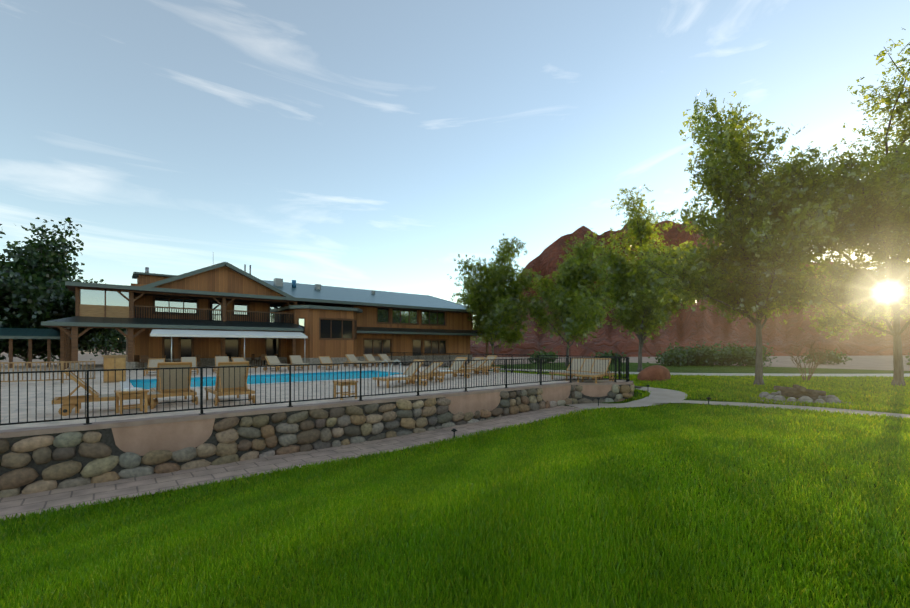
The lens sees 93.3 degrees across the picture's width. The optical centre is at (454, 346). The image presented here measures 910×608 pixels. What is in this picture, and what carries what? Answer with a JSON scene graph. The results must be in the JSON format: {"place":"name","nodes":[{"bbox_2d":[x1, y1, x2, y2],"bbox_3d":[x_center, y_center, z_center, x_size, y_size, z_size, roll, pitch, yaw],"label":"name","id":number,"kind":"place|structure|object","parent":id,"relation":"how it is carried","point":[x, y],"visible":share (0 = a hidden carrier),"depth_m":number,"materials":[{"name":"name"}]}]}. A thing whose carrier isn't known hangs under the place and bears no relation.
{"place":"outdoors","nodes":[
{"label":"outdoors","id":0,"kind":"place"},
{"bbox_2d":[0,360,622,429],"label":"pool deck","id":1,"kind":"structure","parent":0,"point":[327,383],"depth_m":15.60,"materials":[{"name":"concrete"}]},
{"bbox_2d":[0,361,94,382],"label":"wood fence","id":2,"kind":"object","parent":1,"relation":"on","point":[57,362],"visible":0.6,"depth_m":17.58,"materials":[{"name":"wood"}]},
{"bbox_2d":[52,369,162,415],"bbox_3d":[-8.238,1.015,10.278,2.000,1.008,0.964,0,0,-39],"label":"lounge chair","id":3,"kind":"object","parent":1,"relation":"on","point":[81,399],"visible":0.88,"depth_m":9.90,"materials":[{"name":"brown wood"}]},
{"bbox_2d":[102,355,126,382],"bbox_3d":[-14.665,0.939,18.520,0.850,1.160,0.700,0,0,-39],"label":"towel cabinet","id":4,"kind":"object","parent":1,"relation":"on","point":[114,361],"visible":0.75,"depth_m":18.26,"materials":[{"name":"brown wood"}]},
{"bbox_2d":[114,389,148,413],"bbox_3d":[-7.384,1.259,9.812,0.550,0.520,0.550,0,0,43],"label":"side table","id":5,"kind":"object","parent":1,"relation":"on","point":[132,394],"visible":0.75,"depth_m":9.77,"materials":[{"name":"brown wood"}]},
{"bbox_2d":[134,355,165,367],"bbox_3d":[-21.651,1.064,30.541,1.851,0.910,1.912,0,0,-39],"label":"cafe set","id":6,"kind":"object","parent":1,"relation":"on","point":[144,358],"visible":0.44,"depth_m":30.49,"materials":[{"name":"black metal"}]},
{"bbox_2d":[144,358,164,375],"bbox_3d":[-16.064,1.085,23.044,0.964,0.868,2.000,0,0,-31],"label":"lounger","id":7,"kind":"object","parent":1,"relation":"on","point":[152,362],"visible":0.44,"depth_m":23.51,"materials":[{"name":"beige fabric"}]},
{"bbox_2d":[151,362,197,407],"bbox_3d":[-7.606,0.958,11.563,0.964,1.122,2.000,0,0,-39],"label":"lounge chair","id":8,"kind":"object","parent":1,"relation":"on","point":[159,382],"visible":0.71,"depth_m":11.18,"materials":[{"name":"brown wood"}]},
{"bbox_2d":[174,355,200,365],"bbox_3d":[-19.923,1.064,31.993,1.746,0.910,1.969,0,0,-39],"label":"cafe set","id":9,"kind":"object","parent":1,"relation":"on","point":[198,358],"visible":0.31,"depth_m":31.68,"materials":[{"name":"brown wood"}]},
{"bbox_2d":[181,357,198,374],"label":"lounger","id":10,"kind":"object","parent":1,"relation":"on","point":[193,360],"visible":0.52,"depth_m":24.23,"materials":[{"name":"beige fabric"}]},
{"bbox_2d":[213,356,228,372],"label":"lounger","id":11,"kind":"object","parent":1,"relation":"on","point":[221,359],"visible":0.48,"depth_m":25.72,"materials":[{"name":"beige fabric"}]},
{"bbox_2d":[205,361,254,405],"bbox_3d":[-6.258,0.958,11.884,0.964,1.122,2.000,0,0,-39],"label":"lounger","id":12,"kind":"object","parent":1,"relation":"on","point":[239,382],"visible":0.85,"depth_m":11.51,"materials":[{"name":"brown wood"}]},
{"bbox_2d":[0,262,488,369],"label":"lodge building","id":13,"kind":"structure","parent":1,"relation":"on","point":[207,314],"depth_m":35.18,"materials":[{"name":"brown wood"}]},
{"bbox_2d":[231,357,257,367],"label":"lounger","id":14,"kind":"object","parent":1,"relation":"on","point":[236,359],"visible":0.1,"depth_m":26.33,"materials":[{"name":"beige fabric"}]},
{"bbox_2d":[251,354,276,364],"bbox_3d":[-15.596,1.064,35.416,1.910,0.910,1.857,0,0,-39],"label":"cafe set","id":15,"kind":"object","parent":1,"relation":"on","point":[262,356],"visible":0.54,"depth_m":35.29,"materials":[{"name":"black metal"}]},
{"bbox_2d":[263,356,289,371],"bbox_3d":[-11.152,1.054,26.927,2.000,0.930,0.964,0,0,42],"label":"lounger","id":16,"kind":"object","parent":1,"relation":"on","point":[272,360],"visible":0.71,"depth_m":27.10,"materials":[{"name":"beige fabric"}]},
{"bbox_2d":[289,355,309,370],"bbox_3d":[-10.230,1.054,28.102,0.964,0.930,2.000,0,0,-35],"label":"lounger","id":17,"kind":"object","parent":1,"relation":"on","point":[295,359],"visible":0.67,"depth_m":28.44,"materials":[{"name":"beige fabric"}]},
{"bbox_2d":[0,352,629,425],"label":"terrace railing","id":18,"kind":"object","parent":1,"relation":"on","point":[426,361],"visible":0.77,"depth_m":11.27,"materials":[{"name":"black metal"}]},
{"bbox_2d":[0,378,632,493],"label":"retaining wall","id":19,"kind":"structure","parent":1,"relation":"on","point":[141,437],"depth_m":9.55,"materials":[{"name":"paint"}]},
{"bbox_2d":[0,383,634,497],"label":"retaining wall stones","id":20,"kind":"object","parent":19,"relation":"attached to","point":[105,462],"visible":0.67,"depth_m":10.07,"materials":[{"name":"grey stone"}]},
{"bbox_2d":[317,356,339,369],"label":"lounger","id":21,"kind":"object","parent":1,"relation":"on","point":[325,360],"visible":0.73,"depth_m":29.24,"materials":[{"name":"beige fabric"}]},
{"bbox_2d":[334,380,357,399],"bbox_3d":[-3.201,1.259,12.560,0.550,0.520,0.550,0,0,-39],"label":"side table","id":22,"kind":"object","parent":1,"relation":"on","point":[353,382],"visible":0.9,"depth_m":12.46,"materials":[{"name":"brown wood"}]},
{"bbox_2d":[343,354,368,367],"bbox_3d":[-7.361,1.054,32.020,2.000,0.930,0.964,0,0,41],"label":"lounger","id":23,"kind":"object","parent":1,"relation":"on","point":[351,358],"visible":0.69,"depth_m":32.13,"materials":[{"name":"beige fabric"}]},
{"bbox_2d":[362,354,385,366],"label":"lounger","id":24,"kind":"object","parent":1,"relation":"on","point":[370,358],"visible":0.79,"depth_m":33.14,"materials":[{"name":"beige fabric"}]},
{"bbox_2d":[377,354,400,365],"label":"lounger","id":25,"kind":"object","parent":1,"relation":"on","point":[383,357],"visible":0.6,"depth_m":33.97,"materials":[{"name":"beige fabric"}]},
{"bbox_2d":[373,359,428,387],"bbox_3d":[-2.063,1.015,16.551,2.000,1.008,0.964,0,0,-35],"label":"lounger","id":26,"kind":"object","parent":1,"relation":"on","point":[410,372],"visible":0.71,"depth_m":16.60,"materials":[{"name":"beige fabric"}]},
{"bbox_2d":[394,362,444,383],"bbox_3d":[-1.491,1.085,18.217,2.000,0.868,0.964,0,0,-31],"label":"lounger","id":27,"kind":"object","parent":1,"relation":"on","point":[441,378],"visible":0.52,"depth_m":18.30,"materials":[{"name":"beige fabric"}]},
{"bbox_2d":[432,357,470,378],"bbox_3d":[-0.260,1.015,20.520,2.046,1.008,1.013,0,0,-39],"label":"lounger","id":28,"kind":"object","parent":1,"relation":"on","point":[454,368],"visible":0.67,"depth_m":20.72,"materials":[{"name":"beige fabric"}]},
{"bbox_2d":[121,370,452,390],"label":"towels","id":29,"kind":"object","parent":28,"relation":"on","point":[127,389],"visible":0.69,"depth_m":9.83,"materials":[{"name":"white fabric"}]},
{"bbox_2d":[462,357,483,370],"bbox_3d":[0.813,1.085,26.342,2.041,0.868,1.002,0,0,-39],"label":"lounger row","id":30,"kind":"object","parent":1,"relation":"on","point":[473,362],"visible":0.23,"depth_m":26.71,"materials":[{"name":"beige fabric"}]},
{"bbox_2d":[460,358,489,374],"bbox_3d":[0.804,1.085,23.001,2.000,0.868,0.964,0,0,-30],"label":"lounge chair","id":31,"kind":"object","parent":1,"relation":"on","point":[478,366],"visible":0.77,"depth_m":23.05,"materials":[{"name":"beige fabric"}]},
{"bbox_2d":[467,355,499,372],"bbox_3d":[1.575,1.015,24.770,2.012,1.008,0.965,0,0,-39],"label":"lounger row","id":32,"kind":"object","parent":1,"relation":"on","point":[491,361],"visible":0.56,"depth_m":24.99,"materials":[{"name":"beige fabric"}]},
{"bbox_2d":[549,358,589,378],"bbox_3d":[5.370,1.015,20.090,2.000,1.008,0.964,0,0,-39],"label":"lounge chair","id":33,"kind":"object","parent":1,"relation":"on","point":[573,364],"visible":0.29,"depth_m":20.35,"materials":[{"name":"beige fabric"}]},
{"bbox_2d":[563,358,603,381],"bbox_3d":[5.813,1.015,19.381,2.000,1.008,0.964,0,0,-43],"label":"lounge chair","id":34,"kind":"object","parent":1,"relation":"on","point":[586,366],"visible":0.38,"depth_m":19.71,"materials":[{"name":"beige fabric"}]},
{"bbox_2d":[575,358,614,383],"bbox_3d":[6.066,1.015,18.581,0.964,1.008,2.000,0,0,43],"label":"lounge chair","id":35,"kind":"object","parent":1,"relation":"on","point":[599,367],"visible":0.81,"depth_m":18.81,"materials":[{"name":"beige fabric"}]},
{"bbox_2d":[0,386,909,519],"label":"walkway","id":36,"kind":"structure","parent":0,"point":[25,504],"depth_m":9.89,"materials":[{"name":"concrete"}]},
{"bbox_2d":[0,349,909,370],"bbox_3d":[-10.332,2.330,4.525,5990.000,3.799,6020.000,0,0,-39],"label":"ground","id":37,"kind":"structure","parent":0,"point":[884,362],"depth_m":62.14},
{"bbox_2d":[0,224,96,360],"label":"tree","id":38,"kind":"object","parent":37,"relation":"on","point":[7,321],"visible":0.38,"depth_m":35.53,"materials":[{"name":"green plant"}]},
{"bbox_2d":[0,217,114,365],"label":"tree","id":39,"kind":"object","parent":37,"relation":"on","point":[44,265],"visible":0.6,"depth_m":36.92,"materials":[{"name":"green plant"}]},
{"bbox_2d":[2,241,118,364],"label":"tree","id":40,"kind":"object","parent":37,"relation":"on","point":[89,334],"depth_m":42.15,"materials":[{"name":"green plant"}]},
{"bbox_2d":[79,279,125,359],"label":"tree","id":41,"kind":"object","parent":37,"relation":"on","point":[106,342],"visible":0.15,"depth_m":62.45,"materials":[{"name":"green plant"}]},
{"bbox_2d":[447,233,537,364],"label":"cottonwood tree","id":42,"kind":"object","parent":37,"relation":"on","point":[490,299],"visible":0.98,"depth_m":45.75,"materials":[{"name":"green plant"}]},
{"bbox_2d":[704,345,743,364],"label":"bush","id":43,"kind":"object","parent":37,"relation":"on","point":[724,363],"depth_m":47.00,"materials":[{"name":"green plant"}]},
{"bbox_2d":[715,341,746,362],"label":"bush","id":44,"kind":"object","parent":37,"relation":"on","point":[734,347],"depth_m":49.84,"materials":[{"name":"green plant"}]},
{"bbox_2d":[734,343,776,364],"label":"bush","id":45,"kind":"object","parent":37,"relation":"on","point":[764,350],"depth_m":47.08,"materials":[{"name":"green plant"}]},
{"bbox_2d":[800,348,851,363],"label":"bush","id":46,"kind":"object","parent":37,"relation":"on","point":[837,359],"depth_m":50.15,"materials":[{"name":"green plant"}]},
{"bbox_2d":[0,0,909,326],"label":"sky","id":47,"kind":"structure","parent":0,"point":[356,144],"materials":[{"name":"blue"}]},
{"bbox_2d":[0,362,909,607],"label":"lawn","id":48,"kind":"structure","parent":0,"point":[633,367],"depth_m":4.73,"materials":[{"name":"green plant"}]},
{"bbox_2d":[526,347,559,363],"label":"bush","id":49,"kind":"object","parent":48,"relation":"on","point":[541,353],"visible":0.62,"depth_m":50.86,"materials":[{"name":"green plant"}]},
{"bbox_2d":[515,228,615,365],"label":"cottonwood tree","id":50,"kind":"object","parent":48,"relation":"on","point":[574,302],"visible":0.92,"depth_m":44.97,"materials":[{"name":"green plant"}]},
{"bbox_2d":[591,350,625,364],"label":"bush","id":51,"kind":"object","parent":48,"relation":"on","point":[611,354],"visible":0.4,"depth_m":48.66,"materials":[{"name":"green plant"}]},
{"bbox_2d":[591,184,712,371],"bbox_3d":[15.192,-5.166,34.672,11.370,14.678,9.782,0,0,-39],"label":"cottonwood tree","id":52,"kind":"object","parent":48,"relation":"on","point":[641,309],"visible":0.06,"depth_m":33.16,"materials":[{"name":"green plant"}]},
{"bbox_2d":[637,365,670,381],"bbox_3d":[11.910,1.563,25.626,2.529,0.938,1.600,0,0,-39],"label":"red boulder","id":53,"kind":"object","parent":48,"relation":"on","point":[655,372],"depth_m":24.80,"materials":[{"name":"red stone"}]},
{"bbox_2d":[647,348,698,365],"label":"bush","id":54,"kind":"object","parent":48,"relation":"on","point":[675,358],"depth_m":44.62,"materials":[{"name":"green plant"}]},
{"bbox_2d":[659,342,709,364],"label":"bush","id":55,"kind":"object","parent":48,"relation":"on","point":[683,348],"depth_m":47.68,"materials":[{"name":"green plant"}]},
{"bbox_2d":[680,341,726,365],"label":"bush","id":56,"kind":"object","parent":48,"relation":"on","point":[706,354],"depth_m":44.74,"materials":[{"name":"green plant"}]},
{"bbox_2d":[719,345,770,366],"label":"bush","id":57,"kind":"object","parent":48,"relation":"on","point":[745,356],"depth_m":44.53,"materials":[{"name":"green plant"}]},
{"bbox_2d":[626,90,903,384],"bbox_3d":[15.325,-5.371,22.820,13.274,15.092,11.888,0,0,-39],"label":"cottonwood tree","id":58,"kind":"object","parent":48,"relation":"on","point":[749,226],"depth_m":20.61,"materials":[{"name":"green plant"}]},
{"bbox_2d":[750,384,852,405],"bbox_3d":[12.818,1.742,15.999,3.100,0.615,3.100,0,0,-39],"label":"rock border","id":59,"kind":"object","parent":48,"relation":"on","point":[799,392],"depth_m":15.75,"materials":[{"name":"stone"}]},
{"bbox_2d":[785,336,837,380],"bbox_3d":[20.876,0.680,25.339,2.992,2.803,2.523,0,0,-39],"label":"bare shrub","id":60,"kind":"object","parent":48,"relation":"on","point":[808,360],"depth_m":25.03,"materials":[{"name":"brown plant"}]},
{"bbox_2d":[755,28,909,385],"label":"cottonwood tree","id":61,"kind":"object","parent":48,"relation":"on","point":[883,194],"depth_m":20.56,"materials":[{"name":"green plant"}]},
{"bbox_2d":[438,367,909,376],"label":"gravel road","id":62,"kind":"structure","parent":0,"point":[783,374],"depth_m":30.86,"materials":[{"name":"grey gravel"}]},
{"bbox_2d":[470,217,909,356],"bbox_3d":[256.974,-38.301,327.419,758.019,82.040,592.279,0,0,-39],"label":"mesa cliffs","id":63,"kind":"structure","parent":0,"point":[708,327],"depth_m":109.73,"materials":[{"name":"red stone"}]}
]}

